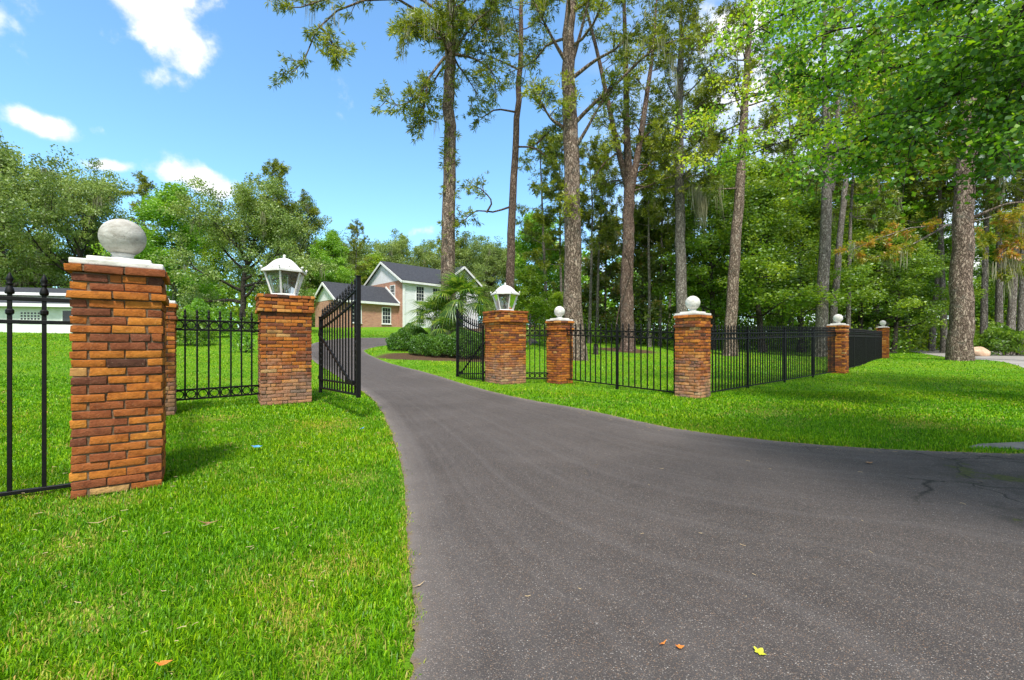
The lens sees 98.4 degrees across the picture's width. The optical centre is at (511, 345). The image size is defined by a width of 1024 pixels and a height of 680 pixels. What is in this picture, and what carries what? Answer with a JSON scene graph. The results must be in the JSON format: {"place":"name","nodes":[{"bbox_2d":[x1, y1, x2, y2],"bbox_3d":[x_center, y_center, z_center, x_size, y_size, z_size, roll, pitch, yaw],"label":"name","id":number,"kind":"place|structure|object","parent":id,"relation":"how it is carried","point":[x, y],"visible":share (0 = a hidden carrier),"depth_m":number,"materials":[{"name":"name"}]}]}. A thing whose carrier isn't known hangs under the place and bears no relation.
{"place":"outdoors","nodes":[
{"label":"outdoors","id":0,"kind":"place"},
{"bbox_2d":[8,381,1012,674],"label":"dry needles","id":1,"kind":"object","parent":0,"point":[372,427],"visible":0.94,"depth_m":3.11,"materials":[{"name":"brown plant"}]},
{"bbox_2d":[0,323,1023,679],"bbox_3d":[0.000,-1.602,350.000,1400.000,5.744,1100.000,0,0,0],"label":"lawn ground","id":2,"kind":"structure","parent":0,"point":[398,357],"depth_m":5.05,"materials":[{"name":"green plant"}]},
{"bbox_2d":[0,272,71,496],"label":"iron fence","id":3,"kind":"object","parent":2,"relation":"on","point":[9,291],"visible":0.91,"depth_m":3.46,"materials":[{"name":"black metal"}]},
{"bbox_2d":[0,287,71,332],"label":"white building","id":4,"kind":"structure","parent":2,"relation":"on","point":[30,310],"depth_m":33.12,"materials":[{"name":"white paint"}]},
{"bbox_2d":[0,129,127,287],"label":"live oak","id":5,"kind":"object","parent":2,"relation":"on","point":[10,170],"visible":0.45,"depth_m":44.41,"materials":[{"name":"green plant"}]},
{"bbox_2d":[0,157,133,287],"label":"live oak","id":6,"kind":"object","parent":2,"relation":"on","point":[56,212],"visible":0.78,"depth_m":44.43,"materials":[{"name":"green plant"}]},
{"bbox_2d":[64,219,169,499],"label":"brick pillar","id":7,"kind":"structure","parent":2,"relation":"on","point":[119,301],"depth_m":3.56,"materials":[{"name":"orange brick"}]},
{"bbox_2d":[118,170,182,270],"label":"pine tree","id":8,"kind":"object","parent":2,"relation":"on","point":[144,185],"visible":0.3,"depth_m":46.01,"materials":[{"name":"green plant"}]},
{"bbox_2d":[87,180,227,308],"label":"broadleaf tree","id":9,"kind":"object","parent":2,"relation":"on","point":[155,240],"visible":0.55,"depth_m":37.77,"materials":[{"name":"green plant"}]},
{"bbox_2d":[164,285,177,415],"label":"brick pillar","id":10,"kind":"structure","parent":2,"relation":"on","point":[171,361],"depth_m":7.20,"materials":[{"name":"orange brick"}]},
{"bbox_2d":[65,254,314,326],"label":"treeline","id":11,"kind":"object","parent":2,"relation":"on","point":[235,309],"visible":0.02,"depth_m":63.56,"materials":[{"name":"green plant"}]},
{"bbox_2d":[176,311,218,345],"bbox_3d":[-14.947,-0.726,20.504,2.088,1.719,2.005,0,0,0],"label":"lawn shrub","id":12,"kind":"object","parent":2,"relation":"on","point":[202,336],"visible":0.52,"depth_m":20.27,"materials":[{"name":"green plant"}]},
{"bbox_2d":[178,298,239,337],"bbox_3d":[-18.020,-1.555,26.159,3.450,2.446,2.958,0,0,0],"label":"lawn shrub","id":13,"kind":"object","parent":2,"relation":"on","point":[197,303],"visible":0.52,"depth_m":25.79,"materials":[{"name":"green plant"}]},
{"bbox_2d":[166,228,258,326],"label":"broadleaf tree","id":14,"kind":"object","parent":2,"relation":"on","point":[214,257],"visible":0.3,"depth_m":50.88,"materials":[{"name":"green plant"}]},
{"bbox_2d":[143,172,338,332],"bbox_3d":[-20.260,-6.992,33.586,11.610,12.456,11.579,0,0,-34],"label":"live oak","id":15,"kind":"object","parent":2,"relation":"on","point":[234,234],"visible":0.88,"depth_m":32.00,"materials":[{"name":"green plant"}]},
{"bbox_2d":[226,329,255,352],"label":"sapling","id":16,"kind":"object","parent":2,"relation":"on","point":[245,347],"visible":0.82,"depth_m":18.43,"materials":[{"name":"green plant"}]},
{"bbox_2d":[234,306,258,332],"bbox_3d":[-16.571,-1.770,30.024,3.460,2.372,3.685,0,0,45],"label":"lawn shrub","id":17,"kind":"object","parent":2,"relation":"on","point":[255,316],"visible":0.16,"depth_m":29.41,"materials":[{"name":"green plant"}]},
{"bbox_2d":[249,158,307,295],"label":"pine tree","id":18,"kind":"object","parent":2,"relation":"on","point":[276,166],"visible":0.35,"depth_m":50.33,"materials":[{"name":"green plant"}]},
{"bbox_2d":[255,293,314,405],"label":"gate pillar","id":19,"kind":"structure","parent":2,"relation":"on","point":[284,352],"depth_m":8.45,"materials":[{"name":"brick"}]},
{"bbox_2d":[175,309,259,400],"bbox_3d":[-5.284,0.157,7.992,0.053,1.586,1.388,0,0,41],"label":"iron fence","id":20,"kind":"object","parent":19,"relation":"attached to","point":[219,330],"visible":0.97,"depth_m":7.97,"materials":[{"name":"black metal"}]},
{"bbox_2d":[260,255,307,295],"bbox_3d":[-4.550,-1.387,8.830,0.898,0.846,0.782,0,0,-45],"label":"lantern","id":21,"kind":"object","parent":19,"relation":"on","point":[291,270],"visible":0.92,"depth_m":8.74,"materials":[{"name":"white metal"}]},
{"bbox_2d":[318,275,360,397],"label":"iron gate","id":22,"kind":"structure","parent":19,"relation":"attached to","point":[356,303],"depth_m":7.54,"materials":[{"name":"black metal"}]},
{"bbox_2d":[235,175,339,326],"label":"live oak","id":23,"kind":"object","parent":2,"relation":"on","point":[316,221],"visible":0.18,"depth_m":54.27,"materials":[{"name":"green plant"}]},
{"bbox_2d":[295,188,322,323],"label":"pine tree","id":24,"kind":"object","parent":2,"relation":"on","point":[303,194],"visible":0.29,"depth_m":54.79,"materials":[{"name":"green plant"}]},
{"bbox_2d":[306,228,355,306],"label":"broadleaf tree","id":25,"kind":"object","parent":2,"relation":"on","point":[331,242],"visible":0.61,"depth_m":51.36,"materials":[{"name":"green plant"}]},
{"bbox_2d":[344,218,373,284],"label":"pine tree","id":26,"kind":"object","parent":2,"relation":"on","point":[353,228],"visible":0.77,"depth_m":64.74,"materials":[{"name":"green plant"}]},
{"bbox_2d":[352,251,384,284],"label":"broadleaf tree","id":27,"kind":"object","parent":2,"relation":"on","point":[377,257],"visible":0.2,"depth_m":70.59,"materials":[{"name":"green plant"}]},
{"bbox_2d":[339,230,404,283],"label":"background oak","id":28,"kind":"object","parent":2,"relation":"on","point":[377,250],"visible":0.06,"depth_m":79.38,"materials":[{"name":"green plant"}]},
{"bbox_2d":[349,228,416,264],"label":"background oak","id":29,"kind":"object","parent":2,"relation":"on","point":[401,243],"visible":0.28,"depth_m":83.60,"materials":[{"name":"green plant"}]},
{"bbox_2d":[263,0,527,343],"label":"pine tree","id":30,"kind":"object","parent":2,"relation":"on","point":[446,31],"visible":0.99,"depth_m":24.02,"materials":[{"name":"green plant"}]},
{"bbox_2d":[314,261,481,328],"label":"brick house","id":31,"kind":"structure","parent":2,"relation":"on","point":[389,290],"depth_m":50.47,"materials":[{"name":"white"}]},
{"bbox_2d":[385,328,414,350],"bbox_3d":[-5.563,-0.238,22.520,1.748,1.287,1.612,0,0,0],"label":"clipped shrub","id":32,"kind":"object","parent":2,"relation":"on","point":[393,341],"visible":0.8,"depth_m":22.01,"materials":[{"name":"green plant"}]},
{"bbox_2d":[390,239,440,268],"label":"background oak","id":33,"kind":"object","parent":2,"relation":"on","point":[420,262],"visible":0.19,"depth_m":81.42,"materials":[{"name":"green plant"}]},
{"bbox_2d":[407,333,438,354],"bbox_3d":[-4.152,0.002,20.822,1.474,1.169,1.462,0,0,-38],"label":"clipped shrub","id":34,"kind":"object","parent":2,"relation":"on","point":[416,341],"visible":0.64,"depth_m":20.37,"materials":[{"name":"green plant"}]},
{"bbox_2d":[405,295,456,335],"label":"fan palm","id":35,"kind":"object","parent":2,"relation":"on","point":[433,325],"visible":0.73,"depth_m":22.53,"materials":[{"name":"green plant"}]},
{"bbox_2d":[422,333,454,356],"bbox_3d":[-3.264,0.043,20.397,1.725,1.223,1.533,0,0,0],"label":"clipped shrub","id":36,"kind":"object","parent":2,"relation":"on","point":[439,339],"visible":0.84,"depth_m":19.94,"materials":[{"name":"green plant"}]},
{"bbox_2d":[428,304,471,353],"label":"fan palm","id":37,"kind":"object","parent":2,"relation":"on","point":[448,320],"visible":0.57,"depth_m":21.74,"materials":[{"name":"green plant"}]},
{"bbox_2d":[424,263,495,344],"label":"fan palm","id":38,"kind":"object","parent":2,"relation":"on","point":[461,285],"visible":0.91,"depth_m":22.20,"materials":[{"name":"green plant"}]},
{"bbox_2d":[418,230,505,306],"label":"background oak","id":39,"kind":"object","parent":2,"relation":"on","point":[465,255],"visible":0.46,"depth_m":75.31,"materials":[{"name":"green plant"}]},
{"bbox_2d":[447,329,484,358],"bbox_3d":[-2.147,-0.022,20.156,1.619,1.483,1.683,0,0,-43],"label":"clipped shrub","id":40,"kind":"object","parent":2,"relation":"on","point":[453,338],"visible":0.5,"depth_m":19.82,"materials":[{"name":"green plant"}]},
{"bbox_2d":[455,231,522,323],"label":"background oak","id":41,"kind":"object","parent":2,"relation":"on","point":[491,247],"visible":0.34,"depth_m":79.52,"materials":[{"name":"green plant"}]},
{"bbox_2d":[482,310,528,384],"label":"gate pillar","id":42,"kind":"structure","parent":2,"relation":"on","point":[505,347],"depth_m":12.66,"materials":[{"name":"brick"}]},
{"bbox_2d":[456,309,484,381],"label":"iron gate","id":43,"kind":"structure","parent":42,"relation":"attached to","point":[459,315],"depth_m":13.58,"materials":[{"name":"black metal"}]},
{"bbox_2d":[490,283,519,310],"bbox_3d":[-0.200,-1.416,13.000,0.782,0.846,0.898,0,0,36],"label":"lantern","id":44,"kind":"object","parent":42,"relation":"on","point":[511,293],"visible":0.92,"depth_m":12.86,"materials":[{"name":"white metal"}]},
{"bbox_2d":[526,323,548,378],"bbox_3d":[0.670,0.172,13.000,0.880,1.646,0.053,0,0,0],"label":"iron fence","id":45,"kind":"object","parent":42,"relation":"attached to","point":[539,335],"visible":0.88,"depth_m":12.99,"materials":[{"name":"black metal"}]},
{"bbox_2d":[455,0,565,310],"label":"pine tree","id":46,"kind":"object","parent":2,"relation":"on","point":[510,262],"visible":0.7,"depth_m":26.75,"materials":[{"name":"green plant"}]},
{"bbox_2d":[514,264,558,344],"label":"broadleaf tree","id":47,"kind":"object","parent":2,"relation":"on","point":[528,279],"visible":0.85,"depth_m":30.93,"materials":[{"name":"green plant"}]},
{"bbox_2d":[515,127,564,340],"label":"pine tree","id":48,"kind":"object","parent":2,"relation":"on","point":[543,238],"visible":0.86,"depth_m":35.72,"materials":[{"name":"green plant"}]},
{"bbox_2d":[504,210,586,327],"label":"broadleaf tree","id":49,"kind":"object","parent":2,"relation":"on","point":[521,246],"visible":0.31,"depth_m":41.94,"materials":[{"name":"green plant"}]},
{"bbox_2d":[536,291,563,327],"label":"broadleaf tree","id":50,"kind":"object","parent":2,"relation":"on","point":[559,296],"visible":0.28,"depth_m":34.89,"materials":[{"name":"green plant"}]},
{"bbox_2d":[545,306,573,383],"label":"brick pillar","id":51,"kind":"structure","parent":2,"relation":"on","point":[558,354],"depth_m":12.79,"materials":[{"name":"orange brick"}]},
{"bbox_2d":[534,129,587,305],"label":"pine tree","id":52,"kind":"object","parent":2,"relation":"on","point":[560,221],"visible":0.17,"depth_m":37.30,"materials":[{"name":"green plant"}]},
{"bbox_2d":[561,131,616,343],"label":"pine tree","id":53,"kind":"object","parent":2,"relation":"on","point":[595,158],"visible":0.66,"depth_m":35.96,"materials":[{"name":"green plant"}]},
{"bbox_2d":[498,0,701,360],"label":"pine tree","id":54,"kind":"object","parent":2,"relation":"on","point":[572,296],"visible":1,"depth_m":21.59,"materials":[{"name":"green plant"}]},
{"bbox_2d":[581,136,623,342],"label":"pine tree","id":55,"kind":"object","parent":2,"relation":"on","point":[613,208],"visible":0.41,"depth_m":37.11,"materials":[{"name":"green plant"}]},
{"bbox_2d":[581,215,645,342],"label":"magnolia tree","id":56,"kind":"object","parent":2,"relation":"on","point":[607,275],"visible":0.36,"depth_m":42.44,"materials":[{"name":"green plant"}]},
{"bbox_2d":[566,323,674,392],"bbox_3d":[2.730,0.306,11.460,0.072,1.881,3.531,0,0,-41],"label":"iron fence","id":57,"kind":"object","parent":2,"relation":"on","point":[623,336],"visible":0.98,"depth_m":11.32,"materials":[{"name":"black metal"}]},
{"bbox_2d":[576,0,695,350],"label":"forked tree","id":58,"kind":"object","parent":2,"relation":"on","point":[628,171],"visible":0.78,"depth_m":29.68,"materials":[{"name":"green plant"}]},
{"bbox_2d":[587,198,691,343],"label":"magnolia tree","id":59,"kind":"object","parent":2,"relation":"on","point":[640,263],"visible":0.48,"depth_m":37.45,"materials":[{"name":"green plant"}]},
{"bbox_2d":[619,124,674,346],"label":"pine tree","id":60,"kind":"object","parent":2,"relation":"on","point":[658,205],"visible":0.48,"depth_m":34.53,"materials":[{"name":"plant"}]},
{"bbox_2d":[634,138,686,345],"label":"pine tree","id":61,"kind":"object","parent":2,"relation":"on","point":[668,246],"visible":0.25,"depth_m":36.45,"materials":[{"name":"green plant"}]},
{"bbox_2d":[606,0,754,313],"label":"pine tree","id":62,"kind":"object","parent":2,"relation":"on","point":[679,95],"visible":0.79,"depth_m":30.04,"materials":[{"name":"green plant"}]},
{"bbox_2d":[673,296,711,397],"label":"brick pillar","id":63,"kind":"structure","parent":2,"relation":"on","point":[692,334],"depth_m":9.73,"materials":[{"name":"orange brick"}]},
{"bbox_2d":[674,69,732,311],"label":"pine tree","id":64,"kind":"object","parent":2,"relation":"on","point":[697,91],"visible":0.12,"depth_m":44.94,"materials":[{"name":"green plant"}]},
{"bbox_2d":[633,178,806,349],"bbox_3d":[16.291,-6.398,35.300,12.860,13.912,10.982,0,0,-23],"label":"broadleaf tree","id":65,"kind":"object","parent":2,"relation":"on","point":[703,248],"visible":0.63,"depth_m":33.73,"materials":[{"name":"green plant"}]},
{"bbox_2d":[681,0,801,355],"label":"pine tree","id":66,"kind":"object","parent":2,"relation":"on","point":[731,313],"visible":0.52,"depth_m":28.74,"materials":[{"name":"green plant"}]},
{"bbox_2d":[663,145,836,345],"bbox_3d":[22.564,-9.396,42.993,18.584,19.620,15.429,0,0,-2],"label":"broadleaf tree","id":67,"kind":"object","parent":2,"relation":"on","point":[756,168],"visible":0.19,"depth_m":39.98,"materials":[{"name":"green plant"}]},
{"bbox_2d":[582,296,945,353],"bbox_3d":[24.153,-1.286,43.343,44.442,6.836,19.262,0,0,0],"label":"understory","id":68,"kind":"object","parent":2,"relation":"on","point":[901,341],"visible":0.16,"depth_m":38.86,"materials":[{"name":"green plant"}]},
{"bbox_2d":[522,216,1006,346],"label":"wood","id":69,"kind":"object","parent":2,"relation":"on","point":[584,279],"visible":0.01,"depth_m":60.30,"materials":[{"name":"green plant"}]},
{"bbox_2d":[670,173,862,352],"bbox_3d":[19.732,-6.304,33.971,11.189,14.228,13.477,0,0,-17],"label":"broadleaf tree","id":70,"kind":"object","parent":2,"relation":"on","point":[761,191],"visible":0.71,"depth_m":32.65,"materials":[{"name":"green plant"}]},
{"bbox_2d":[674,154,859,345],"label":"broadleaf tree","id":71,"kind":"object","parent":2,"relation":"on","point":[804,174],"visible":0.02,"depth_m":46.15,"materials":[{"name":"green plant"}]},
{"bbox_2d":[710,325,835,392],"bbox_3d":[8.305,0.277,13.460,10.515,1.952,0.072,0,0,-40],"label":"iron fence","id":72,"kind":"object","parent":2,"relation":"on","point":[747,332],"visible":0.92,"depth_m":12.71,"materials":[{"name":"black metal"}]},
{"bbox_2d":[750,64,833,348],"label":"pine tree","id":73,"kind":"object","parent":2,"relation":"on","point":[772,152],"visible":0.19,"depth_m":42.19,"materials":[{"name":"green plant"}]},
{"bbox_2d":[725,192,879,351],"bbox_3d":[23.933,-6.033,37.012,10.783,13.660,12.627,0,0,29],"label":"broadleaf tree","id":74,"kind":"object","parent":2,"relation":"on","point":[803,223],"visible":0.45,"depth_m":35.97,"materials":[{"name":"green plant"}]},
{"bbox_2d":[776,66,849,311],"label":"pine tree","id":75,"kind":"object","parent":2,"relation":"on","point":[837,188],"visible":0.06,"depth_m":46.90,"materials":[{"name":"green plant"}]},
{"bbox_2d":[769,0,902,356],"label":"pine tree","id":76,"kind":"object","parent":2,"relation":"on","point":[822,310],"visible":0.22,"depth_m":29.76,"materials":[{"name":"green plant"}]},
{"bbox_2d":[826,314,849,373],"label":"brick pillar","id":77,"kind":"structure","parent":2,"relation":"on","point":[842,331],"depth_m":16.77,"materials":[{"name":"orange brick"}]},
{"bbox_2d":[662,0,1023,222],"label":"maple tree","id":78,"kind":"object","parent":2,"relation":"on","point":[969,66],"visible":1,"depth_m":7.60,"materials":[{"name":"green plant"}]},
{"bbox_2d":[818,27,888,323],"bbox_3d":[25.688,-11.345,33.113,4.473,24.744,4.956,0,0,0],"label":"pine tree","id":79,"kind":"object","parent":2,"relation":"on","point":[837,265],"visible":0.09,"depth_m":32.87,"materials":[{"name":"green plant"}]},
{"bbox_2d":[807,84,904,327],"bbox_3d":[27.927,-10.733,36.004,6.314,23.310,6.207,0,0,26],"label":"pine tree","id":80,"kind":"object","parent":2,"relation":"on","point":[874,206],"visible":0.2,"depth_m":35.62,"materials":[{"name":"green plant"}]},
{"bbox_2d":[796,174,919,335],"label":"broadleaf tree","id":81,"kind":"object","parent":2,"relation":"on","point":[856,198],"visible":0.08,"depth_m":49.71,"materials":[{"name":"green plant"}]},
{"bbox_2d":[848,328,882,367],"bbox_3d":[17.275,0.142,21.600,12.649,1.942,0.072,0,0,-44],"label":"iron fence","id":82,"kind":"object","parent":2,"relation":"on","point":[865,346],"visible":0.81,"depth_m":21.24,"materials":[{"name":"black metal"}]},
{"bbox_2d":[803,200,950,328],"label":"broadleaf tree","id":83,"kind":"object","parent":2,"relation":"on","point":[862,231],"visible":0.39,"depth_m":38.01,"materials":[{"name":"green plant"}]},
{"bbox_2d":[876,320,889,358],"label":"brick pillar","id":84,"kind":"structure","parent":2,"relation":"on","point":[885,339],"depth_m":25.93,"materials":[{"name":"orange brick"}]},
{"bbox_2d":[840,4,933,330],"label":"pine tree","id":85,"kind":"object","parent":2,"relation":"on","point":[876,46],"visible":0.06,"depth_m":42.62,"materials":[{"name":"green plant"}]},
{"bbox_2d":[828,181,948,344],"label":"broadleaf tree","id":86,"kind":"object","parent":2,"relation":"on","point":[911,210],"visible":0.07,"depth_m":43.49,"materials":[{"name":"green plant"}]},
{"bbox_2d":[846,81,945,350],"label":"pine tree","id":87,"kind":"object","parent":2,"relation":"on","point":[896,183],"visible":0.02,"depth_m":45.81,"materials":[{"name":"green plant"}]},
{"bbox_2d":[828,224,987,352],"bbox_3d":[33.491,-4.891,39.421,9.094,11.563,10.953,0,0,-21],"label":"broadleaf tree","id":88,"kind":"object","parent":2,"relation":"on","point":[903,309],"visible":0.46,"depth_m":37.74,"materials":[{"name":"green plant"}]},
{"bbox_2d":[833,203,1023,297],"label":"cypress tree","id":89,"kind":"object","parent":2,"relation":"on","point":[1005,273],"visible":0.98,"depth_m":23.19,"materials":[{"name":"green plant"}]},
{"bbox_2d":[852,0,1023,360],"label":"pine tree","id":90,"kind":"object","parent":2,"relation":"on","point":[959,339],"visible":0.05,"depth_m":21.74,"materials":[{"name":"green plant"}]},
{"bbox_2d":[902,212,981,349],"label":"broadleaf tree","id":91,"kind":"object","parent":2,"relation":"on","point":[947,243],"visible":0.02,"depth_m":48.18,"materials":[{"name":"green plant"}]},
{"bbox_2d":[901,97,991,350],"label":"pine tree","id":92,"kind":"object","parent":2,"relation":"on","point":[931,347],"visible":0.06,"depth_m":43.63,"materials":[{"name":"green plant"}]},
{"bbox_2d":[891,91,1010,352],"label":"pine tree","id":93,"kind":"object","parent":2,"relation":"on","point":[937,184],"visible":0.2,"depth_m":40.17,"materials":[{"name":"green plant"}]},
{"bbox_2d":[889,303,1016,350],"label":"roadside brush","id":94,"kind":"object","parent":2,"relation":"on","point":[977,330],"visible":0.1,"depth_m":45.45,"materials":[{"name":"green plant"}]},
{"bbox_2d":[922,84,1023,348],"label":"pine tree","id":95,"kind":"object","parent":2,"relation":"on","point":[984,298],"visible":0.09,"depth_m":37.92,"materials":[{"name":"brown plant"}]},
{"bbox_2d":[932,2,1022,352],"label":"pine tree","id":96,"kind":"object","parent":2,"relation":"on","point":[998,316],"visible":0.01,"depth_m":39.65,"materials":[{"name":"brown plant"}]},
{"bbox_2d":[945,26,1023,354],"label":"pine tree","id":97,"kind":"object","parent":2,"relation":"on","point":[1011,313],"visible":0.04,"depth_m":35.76,"materials":[{"name":"brown plant"}]},
{"bbox_2d":[947,207,1021,316],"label":"broadleaf tree","id":98,"kind":"object","parent":2,"relation":"on","point":[978,278],"visible":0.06,"depth_m":55.17,"materials":[{"name":"green plant"}]},
{"bbox_2d":[973,244,1018,312],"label":"broadleaf tree","id":99,"kind":"object","parent":2,"relation":"on","point":[1006,293],"visible":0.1,"depth_m":45.94,"materials":[{"name":"green plant"}]},
{"bbox_2d":[970,442,1023,449],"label":"concrete apron","id":100,"kind":"object","parent":2,"relation":"on","point":[1017,445],"visible":0.3,"depth_m":5.20,"materials":[{"name":"grey concrete"}]},
{"bbox_2d":[973,322,1023,355],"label":"roadside bush","id":101,"kind":"object","parent":2,"relation":"on","point":[993,336],"visible":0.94,"depth_m":33.28,"materials":[{"name":"green plant"}]},
{"bbox_2d":[975,221,1021,330],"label":"broadleaf tree","id":102,"kind":"object","parent":2,"relation":"on","point":[991,305],"visible":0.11,"depth_m":46.29,"materials":[{"name":"green plant"}]},
{"bbox_2d":[974,62,1023,355],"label":"pine tree","id":103,"kind":"object","parent":2,"relation":"on","point":[1005,187],"visible":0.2,"depth_m":33.77,"materials":[{"name":"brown plant"}]},
{"bbox_2d":[0,0,1023,329],"label":"sky","id":104,"kind":"structure","parent":0,"point":[167,90],"materials":[{"name":"blue"}]},
{"bbox_2d":[311,338,1023,679],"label":"driveway","id":105,"kind":"structure","parent":0,"point":[930,586],"depth_m":2.58,"materials":[{"name":"grey asphalt"}]},
{"bbox_2d":[912,347,1023,367],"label":"street","id":106,"kind":"structure","parent":0,"point":[1014,359],"depth_m":30.36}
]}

